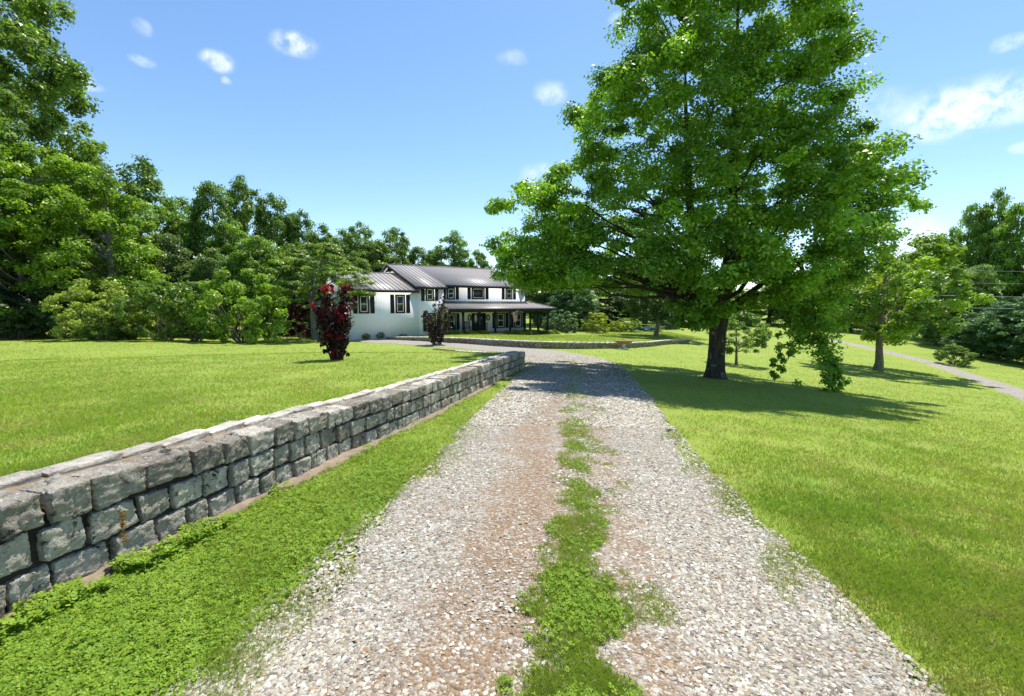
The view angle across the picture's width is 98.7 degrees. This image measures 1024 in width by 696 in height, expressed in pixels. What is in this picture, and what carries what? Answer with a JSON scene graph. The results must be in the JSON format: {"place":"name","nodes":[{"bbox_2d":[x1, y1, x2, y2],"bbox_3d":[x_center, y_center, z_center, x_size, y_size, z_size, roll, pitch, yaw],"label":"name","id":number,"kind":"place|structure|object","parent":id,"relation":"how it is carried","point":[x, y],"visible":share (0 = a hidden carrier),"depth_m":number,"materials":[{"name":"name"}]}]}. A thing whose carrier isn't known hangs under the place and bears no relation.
{"place":"outdoors","nodes":[
{"label":"outdoors","id":0,"kind":"place"},
{"bbox_2d":[0,335,503,476],"bbox_3d":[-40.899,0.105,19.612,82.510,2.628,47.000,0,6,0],"label":"raised lawn","id":1,"kind":"structure","parent":0,"point":[142,350],"depth_m":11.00,"materials":[{"name":"green plant"}]},
{"bbox_2d":[0,287,72,338],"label":"shrub","id":2,"kind":"object","parent":1,"relation":"on","point":[38,294],"visible":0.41,"depth_m":32.63,"materials":[{"name":"green plant"}]},
{"bbox_2d":[9,301,91,338],"bbox_3d":[-33.898,-2.046,33.013,4.646,2.936,4.602,-2,6,-22],"label":"shrub","id":3,"kind":"object","parent":1,"relation":"on","point":[33,308],"visible":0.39,"depth_m":31.76,"materials":[{"name":"green plant"}]},
{"bbox_2d":[0,138,161,336],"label":"woodland tree","id":4,"kind":"object","parent":1,"relation":"on","point":[55,164],"visible":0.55,"depth_m":34.32,"materials":[{"name":"green plant"}]},
{"bbox_2d":[38,278,138,339],"bbox_3d":[-29.707,-2.691,31.500,5.094,4.542,5.589,2,6,15],"label":"shrub","id":5,"kind":"object","parent":1,"relation":"on","point":[77,289],"visible":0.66,"depth_m":30.00,"materials":[{"name":"green plant"}]},
{"bbox_2d":[27,169,172,327],"bbox_3d":[-34.588,-7.784,37.206,9.184,14.093,8.656,4,7,32],"label":"woodland tree","id":6,"kind":"object","parent":1,"relation":"on","point":[94,258],"visible":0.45,"depth_m":36.08,"materials":[{"name":"green plant"}]},
{"bbox_2d":[71,311,128,339],"bbox_3d":[-28.332,-1.526,30.568,2.923,2.162,3.207,1,6,11],"label":"shrub","id":7,"kind":"object","parent":1,"relation":"on","point":[112,335],"visible":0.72,"depth_m":30.07,"materials":[{"name":"green plant"}]},
{"bbox_2d":[81,281,165,338],"bbox_3d":[-27.844,-2.633,31.883,4.593,4.397,4.442,3,7,28],"label":"shrub","id":8,"kind":"object","parent":1,"relation":"on","point":[135,308],"visible":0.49,"depth_m":31.17,"materials":[{"name":"green plant"}]},
{"bbox_2d":[109,278,205,340],"bbox_3d":[-25.223,-2.691,31.821,5.892,4.753,5.792,-3,6,-24],"label":"shrub","id":9,"kind":"object","parent":1,"relation":"on","point":[155,290],"visible":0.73,"depth_m":30.65,"materials":[{"name":"green plant"}]},
{"bbox_2d":[164,297,224,340],"bbox_3d":[-23.366,-2.088,32.501,3.743,3.534,3.708,-4,7,-32],"label":"shrub","id":10,"kind":"object","parent":1,"relation":"on","point":[186,332],"visible":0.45,"depth_m":31.66,"materials":[{"name":"green plant"}]},
{"bbox_2d":[184,268,292,343],"bbox_3d":[-20.042,-3.045,32.710,6.720,5.904,7.373,-2,6,-16],"label":"shrub","id":11,"kind":"object","parent":1,"relation":"on","point":[209,327],"visible":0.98,"depth_m":31.72,"materials":[{"name":"green plant"}]},
{"bbox_2d":[310,284,356,359],"bbox_3d":[-5.428,-0.724,13.521,1.244,2.497,1.267,0,6,0],"label":"crape myrtle","id":12,"kind":"object","parent":1,"relation":"on","point":[335,323],"visible":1,"depth_m":13.27,"materials":[{"name":"red plant"}]},
{"bbox_2d":[0,0,1023,293],"label":"sky","id":13,"kind":"structure","parent":0,"point":[411,116],"materials":[{"name":"blue"}]},
{"bbox_2d":[3,292,1023,695],"bbox_3d":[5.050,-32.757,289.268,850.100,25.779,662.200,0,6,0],"label":"lawn","id":14,"kind":"structure","parent":0,"point":[913,348],"depth_m":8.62,"materials":[{"name":"green plant"}]},
{"bbox_2d":[0,205,26,308],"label":"woodland tree","id":15,"kind":"object","parent":14,"relation":"on","point":[2,209],"visible":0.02,"depth_m":46.28,"materials":[{"name":"green plant"}]},
{"bbox_2d":[0,187,41,302],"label":"woodland tree","id":16,"kind":"object","parent":14,"relation":"on","point":[11,264],"visible":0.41,"depth_m":35.06,"materials":[{"name":"green plant"}]},
{"bbox_2d":[0,161,46,323],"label":"woodland tree","id":17,"kind":"object","parent":14,"relation":"on","point":[27,177],"depth_m":48.02,"materials":[{"name":"green plant"}]},
{"bbox_2d":[0,0,158,304],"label":"woodland tree","id":18,"kind":"object","parent":14,"relation":"on","point":[63,79],"visible":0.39,"depth_m":39.00,"materials":[{"name":"green plant"}]},
{"bbox_2d":[81,188,135,267],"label":"woodland tree","id":19,"kind":"object","parent":14,"relation":"on","point":[91,230],"depth_m":47.53,"materials":[{"name":"green plant"}]},
{"bbox_2d":[90,249,165,334],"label":"woodland tree","id":20,"kind":"object","parent":14,"relation":"on","point":[125,272],"visible":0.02,"depth_m":39.74,"materials":[{"name":"green plant"}]},
{"bbox_2d":[91,162,204,332],"bbox_3d":[-38.025,-10.306,46.271,9.385,18.157,11.205,-2,6,-17],"label":"woodland tree","id":21,"kind":"object","parent":14,"relation":"on","point":[161,214],"visible":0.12,"depth_m":44.99,"materials":[{"name":"green plant"}]},
{"bbox_2d":[132,232,207,335],"bbox_3d":[-33.179,-6.126,42.838,8.094,10.301,6.779,-1,6,-14],"label":"woodland tree","id":22,"kind":"object","parent":14,"relation":"on","point":[180,253],"visible":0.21,"depth_m":41.82,"materials":[{"name":"green plant"}]},
{"bbox_2d":[157,195,191,322],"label":"woodland tree","id":23,"kind":"object","parent":14,"relation":"on","point":[167,226],"visible":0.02,"depth_m":50.40,"materials":[{"name":"green plant"}]},
{"bbox_2d":[182,180,245,294],"bbox_3d":[-32.503,-9.838,48.140,7.549,16.785,7.802,-4,7,-36],"label":"woodland tree","id":24,"kind":"object","parent":14,"relation":"on","point":[201,231],"visible":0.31,"depth_m":46.66,"materials":[{"name":"green plant"}]},
{"bbox_2d":[181,247,247,328],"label":"woodland tree","id":25,"kind":"object","parent":14,"relation":"on","point":[203,261],"visible":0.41,"depth_m":41.63,"materials":[{"name":"green plant"}]},
{"bbox_2d":[203,219,253,332],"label":"woodland tree","id":26,"kind":"object","parent":14,"relation":"on","point":[224,239],"visible":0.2,"depth_m":45.30,"materials":[{"name":"green plant"}]},
{"bbox_2d":[224,173,279,322],"bbox_3d":[-30.540,-10.931,51.276,6.638,18.234,6.606,-1,6,-10],"label":"woodland tree","id":27,"kind":"object","parent":14,"relation":"on","point":[244,213],"visible":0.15,"depth_m":49.72,"materials":[{"name":"green plant"}]},
{"bbox_2d":[218,235,299,332],"bbox_3d":[-25.151,-6.125,43.492,7.784,10.136,7.532,4,7,31],"label":"woodland tree","id":28,"kind":"object","parent":14,"relation":"on","point":[240,257],"visible":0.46,"depth_m":42.12,"materials":[{"name":"green plant"}]},
{"bbox_2d":[0,349,524,640],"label":"retaining wall","id":29,"kind":"structure","parent":14,"relation":"on","point":[59,522],"depth_m":3.42,"materials":[{"name":"stone"}]},
{"bbox_2d":[116,510,128,542],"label":"dry sprig","id":30,"kind":"object","parent":29,"relation":"hanging from","point":[122,523],"visible":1,"depth_m":2.31,"materials":[{"name":"brown plant"}]},
{"bbox_2d":[252,192,306,323],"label":"woodland tree","id":31,"kind":"object","parent":14,"relation":"on","point":[278,222],"visible":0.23,"depth_m":50.76,"materials":[{"name":"green plant"}]},
{"bbox_2d":[258,243,321,330],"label":"woodland tree","id":32,"kind":"object","parent":14,"relation":"on","point":[297,273],"visible":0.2,"depth_m":44.15,"materials":[{"name":"green plant"}]},
{"bbox_2d":[271,319,308,337],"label":"shrub","id":33,"kind":"object","parent":14,"relation":"on","point":[292,328],"visible":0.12,"depth_m":41.34,"materials":[{"name":"green plant"}]},
{"bbox_2d":[270,208,323,316],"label":"woodland tree","id":34,"kind":"object","parent":14,"relation":"on","point":[312,237],"visible":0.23,"depth_m":52.16,"materials":[{"name":"green plant"}]},
{"bbox_2d":[284,302,317,338],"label":"purple shrub","id":35,"kind":"object","parent":14,"relation":"on","point":[301,328],"visible":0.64,"depth_m":38.48,"materials":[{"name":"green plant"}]},
{"bbox_2d":[254,242,376,339],"bbox_3d":[-16.198,-4.695,37.090,9.875,8.367,7.220,0,6,0],"label":"dogwood tree","id":36,"kind":"object","parent":14,"relation":"on","point":[336,273],"visible":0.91,"depth_m":36.57,"materials":[{"name":"green plant"}]},
{"bbox_2d":[0,385,645,695],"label":"clover","id":37,"kind":"object","parent":14,"relation":"on","point":[24,670],"visible":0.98,"depth_m":2.45,"materials":[{"name":"green plant"}]},
{"bbox_2d":[297,251,353,326],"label":"woodland tree","id":38,"kind":"object","parent":14,"relation":"on","point":[327,265],"visible":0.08,"depth_m":44.93,"materials":[{"name":"green plant"}]},
{"bbox_2d":[307,223,344,263],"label":"woodland tree","id":39,"kind":"object","parent":14,"relation":"on","point":[323,228],"visible":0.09,"depth_m":54.22,"materials":[{"name":"green plant"}]},
{"bbox_2d":[330,228,360,264],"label":"woodland tree","id":40,"kind":"object","parent":14,"relation":"on","point":[344,233],"visible":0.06,"depth_m":60.20,"materials":[{"name":"green plant"}]},
{"bbox_2d":[340,251,371,271],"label":"woodland tree","id":41,"kind":"object","parent":14,"relation":"on","point":[362,264],"visible":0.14,"depth_m":50.79,"materials":[{"name":"green plant"}]},
{"bbox_2d":[342,221,382,271],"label":"woodland tree","id":42,"kind":"object","parent":14,"relation":"on","point":[357,235],"visible":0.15,"depth_m":62.10,"materials":[{"name":"green plant"}]},
{"bbox_2d":[362,333,370,339],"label":"bed plant","id":43,"kind":"object","parent":14,"relation":"on","point":[364,337],"visible":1,"depth_m":37.71,"materials":[{"name":"green plant"}]},
{"bbox_2d":[352,239,399,271],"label":"woodland tree","id":44,"kind":"object","parent":14,"relation":"on","point":[365,254],"visible":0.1,"depth_m":60.01,"materials":[{"name":"green plant"}]},
{"bbox_2d":[372,227,415,271],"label":"woodland tree","id":45,"kind":"object","parent":14,"relation":"on","point":[400,247],"visible":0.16,"depth_m":63.83,"materials":[{"name":"green plant"}]},
{"bbox_2d":[405,246,428,264],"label":"woodland tree","id":46,"kind":"object","parent":14,"relation":"on","point":[415,250],"visible":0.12,"depth_m":66.06,"materials":[{"name":"green plant"}]},
{"bbox_2d":[421,250,445,265],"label":"woodland tree","id":47,"kind":"object","parent":14,"relation":"on","point":[429,256],"visible":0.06,"depth_m":65.16,"materials":[{"name":"green plant"}]},
{"bbox_2d":[421,292,451,344],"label":"crape myrtle","id":48,"kind":"object","parent":14,"relation":"on","point":[433,327],"visible":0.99,"depth_m":31.84,"materials":[{"name":"purple plant"}]},
{"bbox_2d":[320,264,556,339],"bbox_3d":[-9.001,-5.174,48.593,21.420,7.907,18.212,-4,7,-33],"label":"farmhouse","id":49,"kind":"object","parent":14,"relation":"on","point":[400,302],"visible":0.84,"depth_m":42.73,"materials":[{"name":"white"}]},
{"bbox_2d":[358,294,368,313],"bbox_3d":[-12.675,-3.765,37.666,0.881,1.620,0.078,-4,7,-33],"label":"window","id":50,"kind":"structure","parent":49,"relation":"in","point":[363,302],"depth_m":37.67,"materials":[{"name":"glass"}]},
{"bbox_2d":[395,294,404,312],"bbox_3d":[-9.998,-3.949,39.394,0.890,1.672,0.078,-4,7,-33],"label":"window","id":51,"kind":"structure","parent":49,"relation":"in","point":[399,299],"depth_m":39.39,"materials":[{"name":"white glass"}]},
{"bbox_2d":[425,289,433,300],"bbox_3d":[-7.621,-4.977,40.841,0.830,1.222,0.078,-4,7,-33],"label":"window","id":52,"kind":"structure","parent":49,"relation":"in","point":[429,293],"depth_m":40.86,"materials":[{"name":"white glass"}]},
{"bbox_2d":[447,287,454,299],"bbox_3d":[-5.962,-5.322,42.968,0.845,1.164,0.078,-4,7,-33],"label":"window","id":53,"kind":"structure","parent":49,"relation":"in","point":[451,291],"depth_m":42.99,"materials":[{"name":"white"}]},
{"bbox_2d":[450,313,455,328],"bbox_3d":[-5.896,-2.614,43.288,0.782,1.593,0.078,-4,7,-33],"label":"window","id":54,"kind":"structure","parent":49,"relation":"in","point":[453,315],"depth_m":43.37,"materials":[{"name":"black paint"}]},
{"bbox_2d":[464,321,470,331],"bbox_3d":[-4.387,-2.024,43.264,0.630,1.147,1.124,-1,6,-13],"label":"rocking chair","id":55,"kind":"object","parent":49,"relation":"on","point":[469,327],"visible":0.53,"depth_m":43.47,"materials":[{"name":"black paint"}]},
{"bbox_2d":[473,314,477,330],"bbox_3d":[-3.690,-2.563,44.744,0.708,1.805,0.059,-4,7,-33],"label":"door","id":56,"kind":"structure","parent":49,"relation":"in","point":[475,316],"depth_m":44.70,"materials":[{"name":"black paint"}]},
{"bbox_2d":[471,288,484,298],"bbox_3d":[-3.421,-5.538,44.605,1.498,1.203,0.078,-4,7,-33],"label":"window","id":57,"kind":"structure","parent":49,"relation":"in","point":[477,293],"depth_m":44.63,"materials":[{"name":"glass"}]},
{"bbox_2d":[481,314,484,330],"bbox_3d":[-3.086,-2.603,45.134,0.708,1.805,0.059,-4,7,-33],"label":"door","id":58,"kind":"structure","parent":49,"relation":"in","point":[482,315],"depth_m":45.18,"materials":[{"name":"black paint"}]},
{"bbox_2d":[496,313,504,327],"bbox_3d":[-1.187,-2.914,46.332,0.989,1.621,0.078,-4,7,-33],"label":"window","id":59,"kind":"structure","parent":49,"relation":"in","point":[500,317],"depth_m":46.36,"materials":[{"name":"black paint"}]},
{"bbox_2d":[505,289,512,299],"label":"window","id":60,"kind":"structure","parent":49,"relation":"in","point":[508,295],"depth_m":46.64,"materials":[{"name":"glass"}]},
{"bbox_2d":[511,311,517,321],"bbox_3d":[0.289,-3.215,44.426,0.904,1.239,0.236,4,7,32],"label":"flag","id":61,"kind":"object","parent":49,"relation":"attached to","point":[515,314],"visible":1,"depth_m":44.38,"materials":[{"name":"fabric"}]},
{"bbox_2d":[514,312,521,327],"bbox_3d":[0.657,-3.022,47.525,1.001,1.619,0.078,-4,7,-33],"label":"window","id":62,"kind":"structure","parent":49,"relation":"in","point":[518,323],"depth_m":47.60,"materials":[{"name":"black paint"}]},
{"bbox_2d":[421,230,474,267],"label":"woodland tree","id":63,"kind":"object","parent":14,"relation":"on","point":[457,258],"visible":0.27,"depth_m":63.67,"materials":[{"name":"green plant"}]},
{"bbox_2d":[461,249,493,268],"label":"woodland tree","id":64,"kind":"object","parent":14,"relation":"on","point":[480,257],"visible":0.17,"depth_m":66.37,"materials":[{"name":"green plant"}]},
{"bbox_2d":[386,336,689,348],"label":"stone wall","id":65,"kind":"structure","parent":14,"relation":"on","point":[543,344],"depth_m":31.72,"materials":[{"name":"grey stone"}]},
{"bbox_2d":[526,264,578,324],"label":"woodland tree","id":66,"kind":"object","parent":14,"relation":"on","point":[530,298],"visible":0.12,"depth_m":58.94,"materials":[{"name":"green plant"}]},
{"bbox_2d":[531,293,573,326],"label":"woodland tree","id":67,"kind":"object","parent":14,"relation":"on","point":[541,316],"visible":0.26,"depth_m":58.68,"materials":[{"name":"green plant"}]},
{"bbox_2d":[541,310,578,332],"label":"shrub","id":68,"kind":"object","parent":14,"relation":"on","point":[565,315],"visible":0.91,"depth_m":49.80,"materials":[{"name":"green plant"}]},
{"bbox_2d":[548,287,600,328],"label":"woodland tree","id":69,"kind":"object","parent":14,"relation":"on","point":[572,307],"visible":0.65,"depth_m":54.46,"materials":[{"name":"green plant"}]},
{"bbox_2d":[578,283,639,326],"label":"woodland tree","id":70,"kind":"object","parent":14,"relation":"on","point":[609,311],"visible":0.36,"depth_m":59.55,"materials":[{"name":"green plant"}]},
{"bbox_2d":[614,340,633,349],"bbox_3d":[8.186,-0.173,32.220,1.480,0.746,0.622,0,6,0],"label":"trough planter","id":71,"kind":"object","parent":14,"relation":"on","point":[623,342],"visible":0.99,"depth_m":32.08,"materials":[{"name":"grey stone"}]},
{"bbox_2d":[614,280,668,325],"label":"woodland tree","id":72,"kind":"object","parent":14,"relation":"on","point":[652,319],"visible":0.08,"depth_m":64.33,"materials":[{"name":"green plant"}]},
{"bbox_2d":[611,251,681,335],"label":"lawn tree","id":73,"kind":"object","parent":14,"relation":"on","point":[632,305],"visible":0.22,"depth_m":45.25,"materials":[{"name":"green plant"}]},
{"bbox_2d":[633,324,665,330],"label":"hedge plant","id":74,"kind":"object","parent":14,"relation":"on","point":[650,325],"visible":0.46,"depth_m":57.00,"materials":[{"name":"green plant"}]},
{"bbox_2d":[660,318,675,328],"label":"pale shrub","id":75,"kind":"object","parent":14,"relation":"on","point":[667,326],"visible":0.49,"depth_m":62.63,"materials":[{"name":"green plant"}]},
{"bbox_2d":[479,0,937,392],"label":"lawn tree","id":76,"kind":"object","parent":14,"relation":"on","point":[841,181],"visible":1,"depth_m":14.37,"materials":[{"name":"green plant"}]},
{"bbox_2d":[705,310,772,364],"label":"young tree","id":77,"kind":"object","parent":14,"relation":"on","point":[763,333],"visible":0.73,"depth_m":25.93,"materials":[{"name":"green plant"}]},
{"bbox_2d":[717,287,765,322],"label":"woodland tree","id":78,"kind":"object","parent":14,"relation":"on","point":[749,310],"visible":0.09,"depth_m":72.10,"materials":[{"name":"green plant"}]},
{"bbox_2d":[733,286,797,324],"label":"woodland tree","id":79,"kind":"object","parent":14,"relation":"on","point":[768,314],"visible":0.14,"depth_m":76.03,"materials":[{"name":"green plant"}]},
{"bbox_2d":[820,279,895,330],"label":"woodland tree","id":80,"kind":"object","parent":14,"relation":"on","point":[850,305],"visible":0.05,"depth_m":65.58,"materials":[{"name":"green plant"}]},
{"bbox_2d":[847,258,911,332],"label":"woodland tree","id":81,"kind":"object","parent":14,"relation":"on","point":[872,286],"visible":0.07,"depth_m":60.91,"materials":[{"name":"green plant"}]},
{"bbox_2d":[807,230,996,370],"bbox_3d":[24.495,-3.132,29.037,9.594,9.685,11.238,4,7,32],"label":"tree","id":82,"kind":"object","parent":14,"relation":"on","point":[881,329],"visible":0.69,"depth_m":27.16,"materials":[{"name":"green plant"}]},
{"bbox_2d":[891,250,930,336],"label":"woodland tree","id":83,"kind":"object","parent":14,"relation":"on","point":[902,302],"visible":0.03,"depth_m":57.84,"materials":[{"name":"green plant"}]},
{"bbox_2d":[827,339,1023,400],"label":"gravel drive","id":84,"kind":"structure","parent":14,"relation":"on","point":[1008,389],"depth_m":30.11,"materials":[{"name":"grey gravel"}]},
{"bbox_2d":[906,233,971,336],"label":"woodland tree","id":85,"kind":"object","parent":14,"relation":"on","point":[962,258],"visible":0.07,"depth_m":52.12,"materials":[{"name":"green plant"}]},
{"bbox_2d":[917,273,973,345],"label":"woodland tree","id":86,"kind":"object","parent":14,"relation":"on","point":[930,331],"visible":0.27,"depth_m":48.63,"materials":[{"name":"green plant"}]},
{"bbox_2d":[932,343,979,366],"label":"shrub","id":87,"kind":"object","parent":14,"relation":"on","point":[967,359],"visible":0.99,"depth_m":35.46,"materials":[{"name":"green plant"}]},
{"bbox_2d":[940,201,993,299],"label":"woodland tree","id":88,"kind":"object","parent":14,"relation":"on","point":[972,226],"visible":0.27,"depth_m":52.01,"materials":[{"name":"green plant"}]},
{"bbox_2d":[939,312,997,355],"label":"woodland tree","id":89,"kind":"object","parent":14,"relation":"on","point":[956,338],"visible":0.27,"depth_m":42.49,"materials":[{"name":"green plant"}]},
{"bbox_2d":[936,264,1009,348],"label":"woodland tree","id":90,"kind":"object","parent":14,"relation":"on","point":[978,279],"visible":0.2,"depth_m":45.83,"materials":[{"name":"green plant"}]},
{"bbox_2d":[961,300,1021,361],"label":"woodland tree","id":91,"kind":"object","parent":14,"relation":"on","point":[989,351],"visible":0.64,"depth_m":39.70,"materials":[{"name":"green plant"}]},
{"bbox_2d":[959,186,1023,310],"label":"woodland tree","id":92,"kind":"object","parent":14,"relation":"on","point":[987,214],"visible":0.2,"depth_m":51.20,"materials":[{"name":"green plant"}]},
{"bbox_2d":[976,201,1023,312],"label":"woodland tree","id":93,"kind":"object","parent":14,"relation":"on","point":[1002,247],"visible":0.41,"depth_m":48.89,"materials":[{"name":"green plant"}]},
{"bbox_2d":[976,294,1023,363],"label":"woodland tree","id":94,"kind":"object","parent":14,"relation":"on","point":[1018,309],"visible":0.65,"depth_m":38.13,"materials":[{"name":"green plant"}]},
{"bbox_2d":[1000,219,1023,332],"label":"woodland tree","id":95,"kind":"object","parent":14,"relation":"on","point":[1020,252],"visible":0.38,"depth_m":47.84,"materials":[{"name":"green plant"}]},
{"bbox_2d":[1004,319,1023,354],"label":"woodland tree","id":96,"kind":"object","parent":14,"relation":"on","point":[1017,347],"visible":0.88,"depth_m":36.76,"materials":[{"name":"green plant"}]},
{"bbox_2d":[149,338,946,695],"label":"gravel driveway","id":97,"kind":"structure","parent":0,"point":[531,450],"depth_m":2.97,"materials":[{"name":"grey gravel"}]},
{"bbox_2d":[376,332,384,338],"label":"bed plant","id":98,"kind":"object","parent":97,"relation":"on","point":[382,335],"visible":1,"depth_m":38.36,"materials":[{"name":"green plant"}]},
{"bbox_2d":[155,355,957,695],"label":"grass","id":99,"kind":"structure","parent":97,"relation":"on","point":[545,681],"depth_m":2.57,"materials":[{"name":"green plant"}]},
{"bbox_2d":[409,331,708,341],"bbox_3d":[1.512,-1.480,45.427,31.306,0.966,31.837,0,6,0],"label":"house lawn","id":100,"kind":"structure","parent":0,"point":[606,337],"depth_m":40.20,"materials":[{"name":"green plant"}]},
{"bbox_2d":[580,312,610,332],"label":"shrub","id":101,"kind":"object","parent":100,"relation":"on","point":[590,324],"visible":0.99,"depth_m":51.16,"materials":[{"name":"green plant"}]},
{"bbox_2d":[608,320,624,331],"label":"shrub","id":102,"kind":"object","parent":100,"relation":"on","point":[613,324],"visible":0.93,"depth_m":53.86,"materials":[{"name":"green plant"}]},
{"bbox_2d":[620,318,641,331],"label":"shrub","id":103,"kind":"object","parent":100,"relation":"on","point":[632,324],"visible":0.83,"depth_m":54.41,"materials":[{"name":"green plant"}]},
{"bbox_2d":[633,327,655,335],"bbox_3d":[13.892,-1.754,46.061,2.546,0.970,1.080,0,6,-3],"label":"hammock","id":104,"kind":"object","parent":100,"relation":"on","point":[644,329],"visible":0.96,"depth_m":46.11,"materials":[{"name":"blue fabric"}]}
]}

